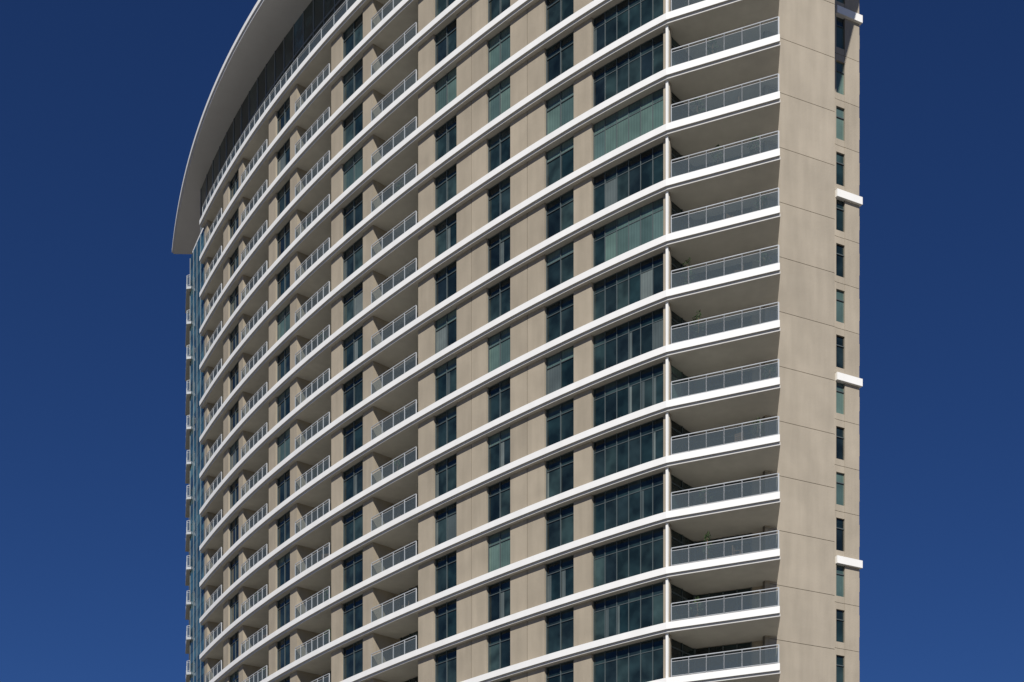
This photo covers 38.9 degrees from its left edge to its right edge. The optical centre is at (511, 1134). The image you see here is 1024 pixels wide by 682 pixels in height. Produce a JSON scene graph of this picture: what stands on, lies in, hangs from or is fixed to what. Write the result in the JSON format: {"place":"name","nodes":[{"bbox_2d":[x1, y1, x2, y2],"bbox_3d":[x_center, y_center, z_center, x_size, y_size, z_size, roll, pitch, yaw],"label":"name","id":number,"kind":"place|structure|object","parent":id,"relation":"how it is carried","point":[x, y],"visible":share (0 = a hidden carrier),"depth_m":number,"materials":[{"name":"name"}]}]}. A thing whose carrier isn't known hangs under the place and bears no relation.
{"place":"outdoors","nodes":[
{"label":"outdoors","id":0,"kind":"place"},
{"bbox_2d":[0,0,1023,681],"label":"sky","id":1,"kind":"structure","parent":0,"point":[103,102],"materials":[{"name":"blue"}]},
{"label":"ground","id":2,"kind":"structure","parent":0,"visible":0},
{"bbox_2d":[205,0,859,681],"bbox_3d":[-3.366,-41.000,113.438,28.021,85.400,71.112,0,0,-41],"label":"concrete walls","id":3,"kind":"structure","parent":2,"relation":"on","point":[529,382],"depth_m":92.23,"materials":[{"name":"beige concrete"}]},
{"bbox_2d":[172,0,311,253],"bbox_3d":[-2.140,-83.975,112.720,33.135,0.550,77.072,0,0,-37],"label":"roof canopy","id":4,"kind":"object","parent":3,"relation":"on","point":[266,28],"visible":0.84,"depth_m":116.57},
{"bbox_2d":[189,0,843,681],"bbox_3d":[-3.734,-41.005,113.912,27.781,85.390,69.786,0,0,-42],"label":"windows","id":5,"kind":"structure","parent":3,"relation":"in","point":[631,610],"depth_m":87.05,"materials":[{"name":"teal glass"}]},
{"bbox_2d":[185,0,862,681],"bbox_3d":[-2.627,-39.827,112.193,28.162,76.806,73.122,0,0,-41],"label":"floor bands and balcony slabs","id":6,"kind":"object","parent":3,"relation":"attached to","point":[749,58],"visible":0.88,"depth_m":90.22,"materials":[{"name":"white concrete"}]},
{"bbox_2d":[186,0,778,681],"bbox_3d":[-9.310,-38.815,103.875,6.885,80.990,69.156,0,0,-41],"label":"balcony railings","id":7,"kind":"object","parent":6,"relation":"on","point":[724,598],"visible":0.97,"depth_m":97.93,"materials":[{"name":"grey metal"}]},
{"bbox_2d":[252,1,777,678],"bbox_3d":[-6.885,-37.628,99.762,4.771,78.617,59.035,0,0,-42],"label":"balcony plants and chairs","id":8,"kind":"object","parent":6,"relation":"on","point":[764,203],"visible":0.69,"depth_m":80.96,"materials":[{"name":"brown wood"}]},
{"bbox_2d":[763,0,858,681],"bbox_3d":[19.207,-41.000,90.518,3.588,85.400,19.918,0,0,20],"label":"side wall","id":9,"kind":"structure","parent":2,"relation":"on","point":[810,464],"depth_m":83.09,"materials":[{"name":"concrete"}]}
]}

